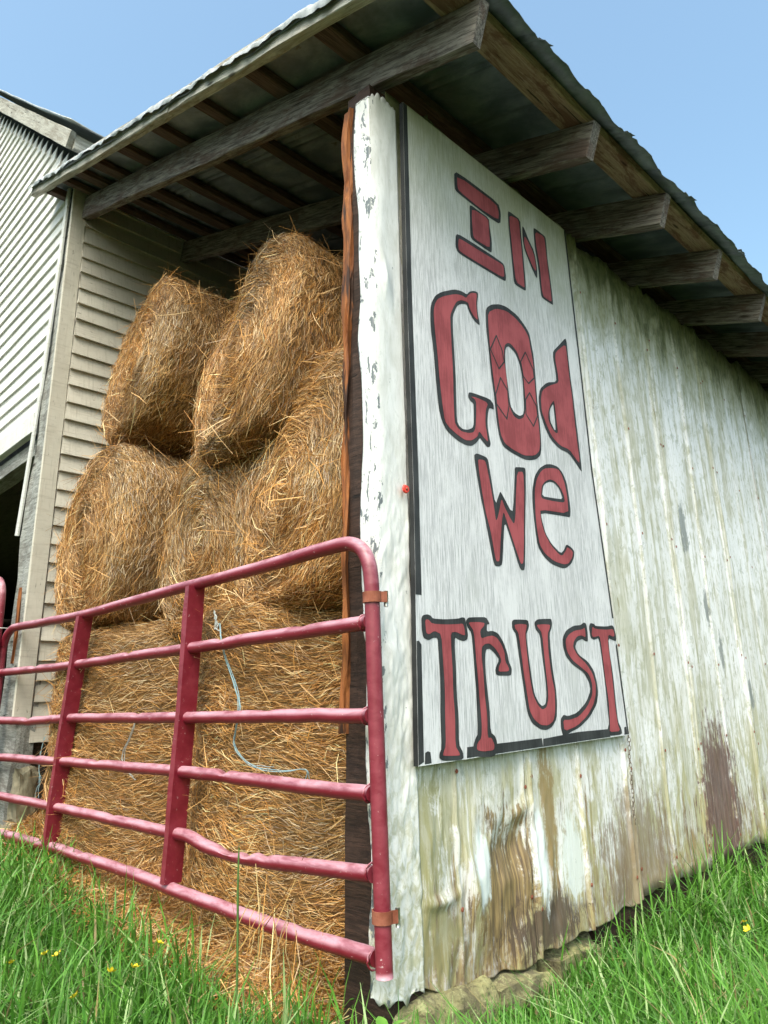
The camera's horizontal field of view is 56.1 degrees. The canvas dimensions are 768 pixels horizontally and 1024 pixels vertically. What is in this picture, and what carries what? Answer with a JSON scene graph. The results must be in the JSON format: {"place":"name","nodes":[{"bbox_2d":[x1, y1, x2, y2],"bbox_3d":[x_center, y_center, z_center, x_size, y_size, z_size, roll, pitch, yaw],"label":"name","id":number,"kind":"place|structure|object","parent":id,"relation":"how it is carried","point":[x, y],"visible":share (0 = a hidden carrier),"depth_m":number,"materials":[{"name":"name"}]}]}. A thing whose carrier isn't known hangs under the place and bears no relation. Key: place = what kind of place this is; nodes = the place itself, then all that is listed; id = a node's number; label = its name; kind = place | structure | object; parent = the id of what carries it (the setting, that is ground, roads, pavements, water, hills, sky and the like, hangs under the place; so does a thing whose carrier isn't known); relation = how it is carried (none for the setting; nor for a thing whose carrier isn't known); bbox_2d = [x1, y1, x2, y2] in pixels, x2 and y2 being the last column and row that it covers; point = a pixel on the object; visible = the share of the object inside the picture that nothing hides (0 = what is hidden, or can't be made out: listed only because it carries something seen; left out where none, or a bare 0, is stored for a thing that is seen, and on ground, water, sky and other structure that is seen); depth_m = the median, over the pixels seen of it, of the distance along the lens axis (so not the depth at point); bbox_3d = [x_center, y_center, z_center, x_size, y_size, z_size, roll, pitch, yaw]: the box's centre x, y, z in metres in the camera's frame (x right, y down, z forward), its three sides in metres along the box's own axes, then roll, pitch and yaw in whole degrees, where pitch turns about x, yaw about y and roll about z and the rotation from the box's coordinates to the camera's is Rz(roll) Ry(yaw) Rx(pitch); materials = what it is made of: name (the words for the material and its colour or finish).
{"place":"outdoors","nodes":[
{"label":"outdoors","id":0,"kind":"place"},
{"bbox_2d":[0,0,767,284],"label":"sky","id":1,"kind":"structure","parent":0,"point":[688,79],"materials":[{"name":"blue"}]},
{"bbox_2d":[0,806,767,1023],"bbox_3d":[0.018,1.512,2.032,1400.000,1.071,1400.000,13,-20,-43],"label":"ground","id":2,"kind":"structure","parent":0,"point":[621,965],"depth_m":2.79,"materials":[{"name":"green plant"}]},
{"bbox_2d":[0,821,13,829],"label":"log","id":3,"kind":"object","parent":2,"relation":"on","point":[4,826],"visible":0.06,"depth_m":4.37,"materials":[{"name":"beige wood"}]},
{"bbox_2d":[69,990,77,1018],"bbox_3d":[-0.894,1.490,2.053,0.030,0.223,0.032,13,-20,-43],"label":"buttercup","id":4,"kind":"object","parent":2,"relation":"on","point":[75,994],"visible":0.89,"depth_m":2.07,"materials":[{"name":"yellow plant"}]},
{"bbox_2d":[107,967,115,1009],"bbox_3d":[-0.861,1.544,2.261,0.030,0.214,0.023,1,-15,-10],"label":"buttercup","id":5,"kind":"object","parent":2,"relation":"on","point":[111,969],"visible":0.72,"depth_m":2.28,"materials":[{"name":"yellow plant"}]},
{"bbox_2d":[0,89,248,824],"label":"barn","id":6,"kind":"structure","parent":2,"relation":"on","point":[72,281],"depth_m":5.42,"materials":[{"name":"white paint"}]},
{"bbox_2d":[0,577,5,644],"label":"farm gate","id":7,"kind":"structure","parent":6,"relation":"attached to","point":[2,595],"depth_m":4.72,"materials":[{"name":"red metal"}]},
{"bbox_2d":[156,938,163,964],"bbox_3d":[-0.795,1.616,2.540,0.026,0.202,0.029,13,-20,-43],"label":"buttercup","id":8,"kind":"object","parent":2,"relation":"on","point":[160,941],"visible":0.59,"depth_m":2.56,"materials":[{"name":"yellow plant"}]},
{"bbox_2d":[0,810,350,1023],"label":"loose hay","id":9,"kind":"object","parent":2,"relation":"on","point":[267,949],"visible":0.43,"depth_m":2.53},
{"bbox_2d":[6,765,38,822],"bbox_3d":[-2.162,1.695,4.318,0.129,0.328,0.134,-14,-19,40],"label":"stone","id":10,"kind":"object","parent":9,"relation":"on","point":[22,783],"visible":0.83,"depth_m":4.28,"materials":[{"name":"beige stone"}]},
{"bbox_2d":[235,846,239,1021],"bbox_3d":[-0.439,1.312,2.150,0.008,0.600,0.016,13,-20,-43],"label":"grass stalk","id":11,"kind":"object","parent":2,"relation":"on","point":[237,951],"depth_m":2.16,"materials":[{"name":"green plant"}]},
{"bbox_2d":[376,1016,404,1023],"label":"weed","id":12,"kind":"object","parent":2,"relation":"on","point":[382,1020],"visible":0.95,"depth_m":1.93,"materials":[{"name":"green plant"}]},
{"bbox_2d":[28,0,767,1023],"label":"hay shed","id":13,"kind":"structure","parent":2,"relation":"on","point":[512,862],"depth_m":3.44,"materials":[{"name":"white wood"}]},
{"bbox_2d":[0,537,400,980],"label":"farm gate","id":14,"kind":"structure","parent":13,"relation":"attached to","point":[180,771],"depth_m":2.76,"materials":[{"name":"red metal"}]},
{"bbox_2d":[402,485,408,493],"bbox_3d":[0.079,-0.081,2.501,0.032,0.032,0.012,13,-20,-43],"label":"nail cap","id":15,"kind":"object","parent":13,"relation":"attached to","point":[405,488],"visible":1,"depth_m":2.50,"materials":[{"name":"red plastic"}]},
{"bbox_2d":[399,102,628,766],"bbox_3d":[0.562,-0.330,3.061,1.370,2.570,0.024,13,-20,-43],"label":"painted sign","id":16,"kind":"object","parent":13,"relation":"attached to","point":[514,646],"visible":1,"depth_m":2.92,"materials":[{"name":"white paint"}]},
{"bbox_2d":[627,735,635,824],"bbox_3d":[1.087,1.168,3.163,0.035,0.382,0.019,13,-20,-43],"label":"chain","id":17,"kind":"object","parent":13,"relation":"hanging from","point":[629,750],"visible":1,"depth_m":3.16,"materials":[{"name":"metal"}]},
{"bbox_2d":[392,975,500,1023],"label":"footing stone","id":18,"kind":"object","parent":2,"relation":"on","point":[460,997],"visible":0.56,"depth_m":2.18,"materials":[{"name":"beige stone"}]},
{"bbox_2d":[490,963,554,1021],"bbox_3d":[0.430,1.684,2.470,0.372,0.249,0.216,13,-20,-42],"label":"footing stone","id":19,"kind":"object","parent":2,"relation":"on","point":[516,988],"visible":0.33,"depth_m":2.41,"materials":[{"name":"beige stone"}]},
{"bbox_2d":[537,932,610,993],"bbox_3d":[0.677,1.733,2.711,0.213,0.232,0.392,-15,-20,42],"label":"footing stone","id":20,"kind":"object","parent":2,"relation":"on","point":[554,963],"visible":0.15,"depth_m":2.64,"materials":[{"name":"beige stone"}]},
{"bbox_2d":[743,924,756,968],"bbox_3d":[1.292,1.572,2.532,0.030,0.219,0.030,13,-20,-43],"label":"buttercup","id":21,"kind":"object","parent":2,"relation":"on","point":[747,928],"visible":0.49,"depth_m":2.56,"materials":[{"name":"yellow plant"}]},
{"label":"shed floor","id":22,"kind":"structure","parent":0,"visible":0},
{"bbox_2d":[25,612,195,876],"bbox_3d":[-1.262,1.461,4.337,1.744,1.840,1.874,13,-20,-43],"label":"round bale","id":23,"kind":"object","parent":22,"relation":"on","point":[141,686],"visible":0.3,"depth_m":3.72},
{"bbox_2d":[35,737,44,797],"bbox_3d":[-2.055,1.528,4.303,0.026,0.351,0.045,2,-15,-14],"label":"twine","id":24,"kind":"object","parent":23,"relation":"hanging from","point":[39,771],"visible":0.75,"depth_m":4.30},
{"bbox_2d":[45,436,191,637],"bbox_3d":[-1.394,0.248,4.574,1.306,1.409,1.354,14,-21,-37],"label":"round bale","id":25,"kind":"object","parent":23,"relation":"on","point":[108,550],"visible":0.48,"depth_m":4.05},
{"bbox_2d":[93,266,235,461],"bbox_3d":[-1.164,-0.834,4.893,1.390,1.431,1.489,18,-23,-32],"label":"round bale","id":26,"kind":"object","parent":25,"relation":"on","point":[152,388],"visible":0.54,"depth_m":4.30},
{"bbox_2d":[121,723,135,779],"bbox_3d":[-1.201,1.114,3.427,0.151,0.298,0.025,-15,-20,41],"label":"twine","id":27,"kind":"object","parent":23,"relation":"attached to","point":[132,730],"visible":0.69,"depth_m":3.45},
{"bbox_2d":[170,578,345,944],"bbox_3d":[-0.125,1.177,3.317,1.660,1.760,1.858,13,-20,-43],"label":"round bale","id":28,"kind":"object","parent":22,"relation":"on","point":[299,674],"visible":0.38,"depth_m":2.77},
{"bbox_2d":[149,446,251,643],"bbox_3d":[-0.544,0.213,3.970,1.291,1.419,1.406,15,-21,-37],"label":"round bale","id":29,"kind":"object","parent":28,"relation":"on","point":[199,535],"visible":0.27,"depth_m":3.67},
{"bbox_2d":[179,219,342,476],"bbox_3d":[-0.280,-0.693,3.905,1.406,1.531,1.278,23,-26,-30],"label":"round bale","id":30,"kind":"object","parent":29,"relation":"on","point":[286,318],"visible":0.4,"depth_m":3.38},
{"bbox_2d":[213,610,219,630],"bbox_3d":[-0.695,0.449,2.976,0.016,0.092,0.057,10,-18,-37],"label":"twine","id":31,"kind":"object","parent":28,"relation":"attached to","point":[215,618],"visible":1,"depth_m":2.97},
{"bbox_2d":[219,623,309,778],"bbox_3d":[-0.480,0.694,2.715,0.559,0.600,0.047,-14,-19,40],"label":"twine","id":32,"kind":"object","parent":28,"relation":"hanging from","point":[238,708],"visible":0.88,"depth_m":2.76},
{"bbox_2d":[220,332,343,621],"bbox_3d":[-0.053,-0.042,3.306,1.204,1.475,1.290,20,-24,-34],"label":"round bale","id":33,"kind":"object","parent":28,"relation":"on","point":[289,498],"visible":0.34,"depth_m":2.96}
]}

